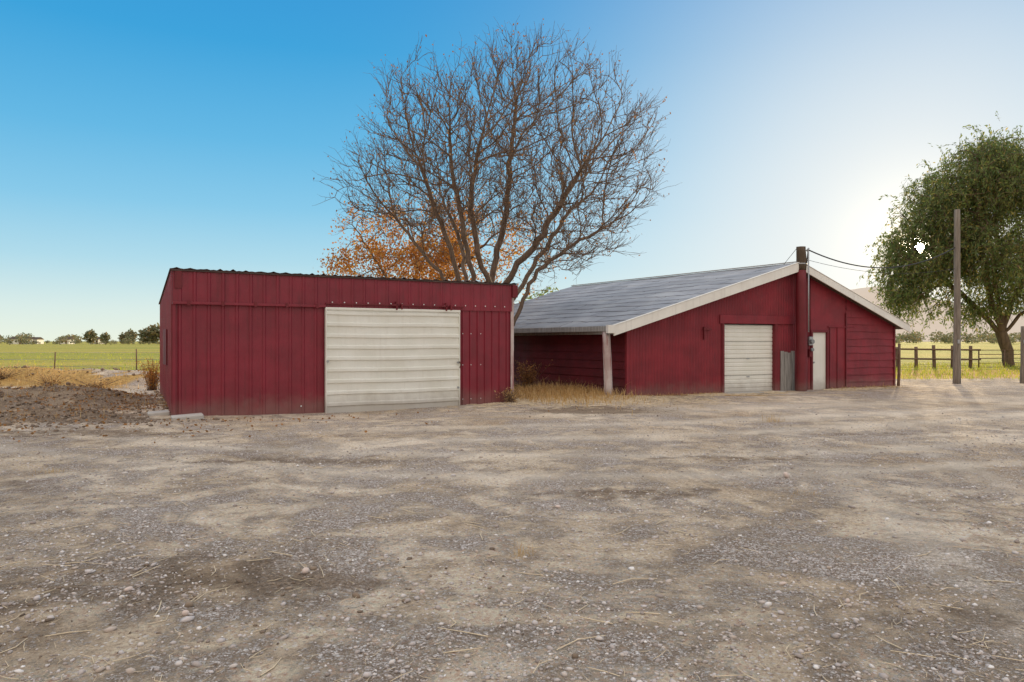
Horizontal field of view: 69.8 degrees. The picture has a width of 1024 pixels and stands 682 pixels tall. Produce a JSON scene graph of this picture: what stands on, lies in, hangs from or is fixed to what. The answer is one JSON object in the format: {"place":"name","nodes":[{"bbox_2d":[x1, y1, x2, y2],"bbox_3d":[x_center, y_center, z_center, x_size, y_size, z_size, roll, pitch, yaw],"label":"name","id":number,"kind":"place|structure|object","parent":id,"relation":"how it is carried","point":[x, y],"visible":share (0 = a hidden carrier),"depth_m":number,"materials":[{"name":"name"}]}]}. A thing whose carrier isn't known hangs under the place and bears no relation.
{"place":"outdoors","nodes":[
{"label":"outdoors","id":0,"kind":"place"},
{"bbox_2d":[31,337,43,343],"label":"farmhouse","id":1,"kind":"object","parent":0,"point":[40,339],"visible":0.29,"depth_m":429.41,"materials":[{"name":"white paint"}]},
{"bbox_2d":[1,363,158,388],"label":"dry grass","id":2,"kind":"structure","parent":0,"point":[62,374],"depth_m":28.29,"materials":[{"name":"beige plant"}]},
{"bbox_2d":[0,351,159,370],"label":"crop field","id":3,"kind":"structure","parent":0,"point":[81,357],"depth_m":70.28,"materials":[{"name":"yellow plant"}]},
{"bbox_2d":[0,341,1023,681],"bbox_3d":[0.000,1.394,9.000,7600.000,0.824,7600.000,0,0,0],"label":"ground","id":4,"kind":"structure","parent":0,"point":[928,399],"depth_m":6.50,"materials":[{"name":"grey gravel"}]},
{"bbox_2d":[0,366,33,378],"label":"dry shrub","id":5,"kind":"object","parent":4,"relation":"on","point":[3,376],"visible":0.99,"depth_m":28.00,"materials":[{"name":"brown plant"}]},
{"bbox_2d":[9,337,32,343],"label":"farmhouse","id":6,"kind":"object","parent":4,"relation":"on","point":[14,339],"visible":0.35,"depth_m":397.39,"materials":[{"name":"white paint"}]},
{"bbox_2d":[19,372,76,385],"bbox_3d":[-17.149,1.420,26.899,1.848,0.648,1.378,0,0,-42],"label":"dry shrub","id":7,"kind":"object","parent":4,"relation":"on","point":[49,379],"visible":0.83,"depth_m":26.91,"materials":[{"name":"brown plant"}]},
{"bbox_2d":[33,466,63,474],"bbox_3d":[-6.015,1.666,9.494,0.371,0.124,0.431,0,0,-32],"label":"grass tuft","id":8,"kind":"object","parent":4,"relation":"on","point":[53,471],"visible":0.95,"depth_m":9.51,"materials":[{"name":"beige plant"}]},
{"bbox_2d":[58,337,74,343],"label":"farmhouse","id":9,"kind":"object","parent":4,"relation":"on","point":[70,338],"visible":0.35,"depth_m":417.94,"materials":[{"name":"white paint"}]},
{"bbox_2d":[0,349,159,369],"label":"wire fence","id":10,"kind":"object","parent":4,"relation":"on","point":[55,359],"visible":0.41,"depth_m":37.77,"materials":[{"name":"brown wood"}]},
{"bbox_2d":[74,376,125,387],"bbox_3d":[-14.830,1.514,26.448,1.750,0.525,1.908,0,0,-15],"label":"dry shrub","id":11,"kind":"object","parent":4,"relation":"on","point":[98,384],"visible":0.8,"depth_m":26.43,"materials":[{"name":"brown plant"}]},
{"bbox_2d":[1,379,246,425],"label":"dry grass","id":12,"kind":"structure","parent":4,"relation":"on","point":[97,397],"depth_m":18.47,"materials":[{"name":"beige plant"}]},
{"bbox_2d":[124,586,132,591],"bbox_3d":[-2.628,1.700,5.026,0.040,0.030,0.071,0,0,0],"label":"rock","id":13,"kind":"object","parent":4,"relation":"on","point":[129,588],"visible":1,"depth_m":5.01,"materials":[{"name":"beige stone"}]},
{"bbox_2d":[136,358,159,390],"bbox_3d":[-12.231,1.166,25.238,1.133,1.206,1.081,0,0,28],"label":"dry shrub","id":14,"kind":"object","parent":4,"relation":"on","point":[152,379],"visible":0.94,"depth_m":25.09,"materials":[{"name":"orange plant"}]},
{"bbox_2d":[147,410,169,415],"bbox_3d":[-8.000,1.651,16.600,0.440,0.110,0.360,-3,4,-29],"label":"concrete slab piece","id":15,"kind":"object","parent":4,"relation":"on","point":[159,413],"visible":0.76,"depth_m":16.48,"materials":[{"name":"grey concrete"}]},
{"bbox_2d":[182,610,188,615],"bbox_3d":[-2.003,1.668,4.498,0.043,0.034,0.034,0,0,0],"label":"rock","id":16,"kind":"object","parent":4,"relation":"on","point":[185,612],"visible":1,"depth_m":4.49,"materials":[{"name":"beige stone"}]},
{"bbox_2d":[171,413,203,418],"bbox_3d":[-7.150,1.683,16.150,0.640,0.110,0.360,-3,4,-29],"label":"concrete slab piece","id":17,"kind":"object","parent":4,"relation":"on","point":[194,416],"visible":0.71,"depth_m":16.07,"materials":[{"name":"grey concrete"}]},
{"bbox_2d":[0,381,548,451],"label":"leaf litter","id":18,"kind":"object","parent":4,"relation":"on","point":[153,406],"visible":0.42,"depth_m":17.03,"materials":[{"name":"brown plant"}]},
{"bbox_2d":[302,567,309,573],"bbox_3d":[-1.510,1.682,5.368,0.051,0.048,0.066,0,0,0],"label":"rock","id":19,"kind":"object","parent":4,"relation":"on","point":[305,570],"visible":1,"depth_m":5.35,"materials":[{"name":"grey stone"}]},
{"bbox_2d":[159,267,517,415],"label":"metal shed","id":20,"kind":"structure","parent":4,"relation":"on","point":[234,342],"depth_m":18.12,"materials":[{"name":"red paint"}]},
{"bbox_2d":[327,310,459,412],"bbox_3d":[-2.991,0.497,18.897,3.600,2.575,0.064,0,0,-30],"label":"garage door","id":21,"kind":"structure","parent":20,"relation":"in","point":[379,360],"depth_m":18.84,"materials":[{"name":"beige paint"}]},
{"bbox_2d":[0,365,735,677],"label":"soil clods","id":22,"kind":"object","parent":4,"relation":"on","point":[240,580],"visible":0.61,"depth_m":15.17,"materials":[{"name":"brown soil"}]},
{"bbox_2d":[317,181,586,302],"bbox_3d":[-2.820,-2.714,33.991,12.634,9.246,7.471,0,0,0],"label":"orange leaf tree","id":23,"kind":"object","parent":4,"relation":"on","point":[376,254],"visible":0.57,"depth_m":33.07,"materials":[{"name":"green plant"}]},
{"bbox_2d":[312,16,677,325],"bbox_3d":[-0.537,-4.853,27.363,12.900,13.519,10.523,0,0,0],"label":"bare tree","id":24,"kind":"object","parent":4,"relation":"on","point":[473,175],"visible":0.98,"depth_m":25.95,"materials":[{"name":"brown plant"}]},
{"bbox_2d":[0,478,1013,681],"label":"twig litter","id":25,"kind":"object","parent":4,"relation":"on","point":[381,518],"visible":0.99,"depth_m":5.66,"materials":[{"name":"wood"}]},
{"bbox_2d":[494,386,522,402],"bbox_3d":[-0.040,1.507,20.403,0.654,0.513,0.697,0,0,34],"label":"dry shrub","id":26,"kind":"object","parent":4,"relation":"on","point":[508,397],"visible":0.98,"depth_m":20.35,"materials":[{"name":"brown plant"}]},
{"bbox_2d":[0,322,1020,344],"bbox_3d":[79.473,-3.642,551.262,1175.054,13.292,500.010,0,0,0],"label":"distant trees","id":27,"kind":"object","parent":4,"relation":"on","point":[150,334],"visible":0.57,"depth_m":400.37,"materials":[{"name":"green plant"}]},
{"bbox_2d":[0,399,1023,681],"bbox_3d":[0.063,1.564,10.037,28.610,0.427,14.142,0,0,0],"label":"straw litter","id":28,"kind":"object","parent":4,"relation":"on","point":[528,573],"visible":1,"depth_m":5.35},
{"bbox_2d":[509,537,534,557],"bbox_3d":[0.093,1.622,5.773,0.288,0.181,0.406,0,0,-26],"label":"grass tuft","id":29,"kind":"object","parent":4,"relation":"on","point":[519,552],"visible":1,"depth_m":5.79,"materials":[{"name":"beige plant"}]},
{"bbox_2d":[514,357,552,388],"bbox_3d":[0.723,1.151,24.986,1.752,1.190,1.178,0,0,39],"label":"dry shrub","id":30,"kind":"object","parent":4,"relation":"on","point":[525,376],"visible":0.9,"depth_m":24.92,"materials":[{"name":"brown plant"}]},
{"bbox_2d":[525,287,558,300],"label":"leafy tree","id":31,"kind":"object","parent":4,"relation":"on","point":[545,291],"visible":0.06,"depth_m":51.89,"materials":[{"name":"green plant"}]},
{"bbox_2d":[394,392,792,411],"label":"straw litter","id":32,"kind":"object","parent":4,"relation":"on","point":[651,398],"visible":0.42,"depth_m":20.31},
{"bbox_2d":[514,373,683,411],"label":"dry grass","id":33,"kind":"structure","parent":4,"relation":"on","point":[544,391],"depth_m":21.64,"materials":[{"name":"beige plant"}]},
{"bbox_2d":[514,261,910,395],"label":"red barn","id":34,"kind":"structure","parent":4,"relation":"on","point":[728,331],"depth_m":24.82,"materials":[{"name":"paint"}]},
{"bbox_2d":[725,325,771,391],"bbox_3d":[7.848,0.580,24.462,2.220,2.240,0.028,0,0,-26],"label":"garage door","id":35,"kind":"structure","parent":34,"relation":"in","point":[758,367],"depth_m":24.48,"materials":[{"name":"beige paint"}]},
{"bbox_2d":[813,332,825,389],"bbox_3d":[10.790,0.725,25.833,0.690,2.050,0.030,0,0,-26],"label":"man door","id":36,"kind":"structure","parent":34,"relation":"in","point":[819,353],"depth_m":25.84,"materials":[{"name":"beige paint"}]},
{"bbox_2d":[636,383,908,396],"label":"dry grass","id":37,"kind":"structure","parent":4,"relation":"on","point":[731,394],"depth_m":23.27,"materials":[{"name":"beige plant"}]},
{"bbox_2d":[762,408,784,421],"bbox_3d":[5.563,1.579,15.647,0.566,0.301,0.574,0,0,0],"label":"grass tuft","id":38,"kind":"object","parent":4,"relation":"on","point":[770,419],"visible":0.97,"depth_m":15.61,"materials":[{"name":"beige plant"}]},
{"bbox_2d":[783,472,788,477],"bbox_3d":[3.403,1.667,9.102,0.068,0.091,0.122,0,0,33],"label":"rock","id":39,"kind":"object","parent":4,"relation":"on","point":[785,474],"visible":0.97,"depth_m":9.06,"materials":[{"name":"beige stone"}]},
{"bbox_2d":[783,246,809,390],"bbox_3d":[9.679,-0.600,25.164,0.388,5.200,1.005,0,0,-34],"label":"service mast","id":40,"kind":"object","parent":4,"relation":"on","point":[801,332],"visible":0.86,"depth_m":24.79,"materials":[{"name":"red paint"}]},
{"bbox_2d":[808,247,954,267],"bbox_3d":[13.870,-3.210,27.053,8.778,1.121,0.044,0,0,-29],"label":"power line","id":41,"kind":"object","parent":40,"relation":"attached to","point":[879,267],"visible":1,"depth_m":26.70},
{"bbox_2d":[809,260,954,273],"bbox_3d":[13.866,-2.701,27.051,8.763,0.412,0.014,0,0,-29],"label":"power line","id":42,"kind":"object","parent":40,"relation":"attached to","point":[880,272],"visible":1,"depth_m":26.80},
{"bbox_2d":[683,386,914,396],"bbox_3d":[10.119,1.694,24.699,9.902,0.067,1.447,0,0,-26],"label":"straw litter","id":43,"kind":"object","parent":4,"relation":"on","point":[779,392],"visible":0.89,"depth_m":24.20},
{"bbox_2d":[897,343,900,385],"bbox_3d":[14.848,1.001,28.144,0.124,1.821,0.451,0,0,36],"label":"leaning post","id":44,"kind":"object","parent":4,"relation":"on","point":[899,365],"visible":0.88,"depth_m":28.12,"materials":[{"name":"brown wood"}]},
{"bbox_2d":[896,345,980,367],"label":"wooden rail fence","id":45,"kind":"object","parent":4,"relation":"on","point":[934,358],"visible":0.68,"depth_m":46.09,"materials":[{"name":"brown wood"}]},
{"bbox_2d":[859,111,1023,366],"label":"willow tree","id":46,"kind":"object","parent":4,"relation":"on","point":[985,184],"visible":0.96,"depth_m":47.57,"materials":[{"name":"green plant"}]},
{"bbox_2d":[953,209,960,383],"bbox_3d":[17.710,-1.615,29.209,0.276,7.231,0.298,0,0,-38],"label":"utility pole","id":47,"kind":"object","parent":4,"relation":"on","point":[957,335],"visible":0.96,"depth_m":29.10,"materials":[{"name":"brown wood"}]},
{"bbox_2d":[978,350,1019,367],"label":"pipe fence","id":48,"kind":"object","parent":4,"relation":"on","point":[1004,354],"visible":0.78,"depth_m":46.65,"materials":[{"name":"brown metal"}]},
{"bbox_2d":[1019,326,1023,382],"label":"wooden post","id":49,"kind":"object","parent":4,"relation":"on","point":[1022,357],"visible":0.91,"depth_m":29.74,"materials":[{"name":"brown wood"}]},
{"bbox_2d":[0,0,1023,340],"label":"sky","id":50,"kind":"structure","parent":0,"point":[140,140],"materials":[{"name":"blue"}]},
{"bbox_2d":[851,286,1023,341],"bbox_3d":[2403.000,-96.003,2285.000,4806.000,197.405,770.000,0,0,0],"label":"hills","id":51,"kind":"structure","parent":0,"point":[918,327],"depth_m":2096.16,"materials":[{"name":"beige"}]},
{"bbox_2d":[896,361,1019,379],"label":"dry grass","id":52,"kind":"structure","parent":0,"point":[1014,367],"depth_m":39.67,"materials":[{"name":"yellow plant"}]}
]}

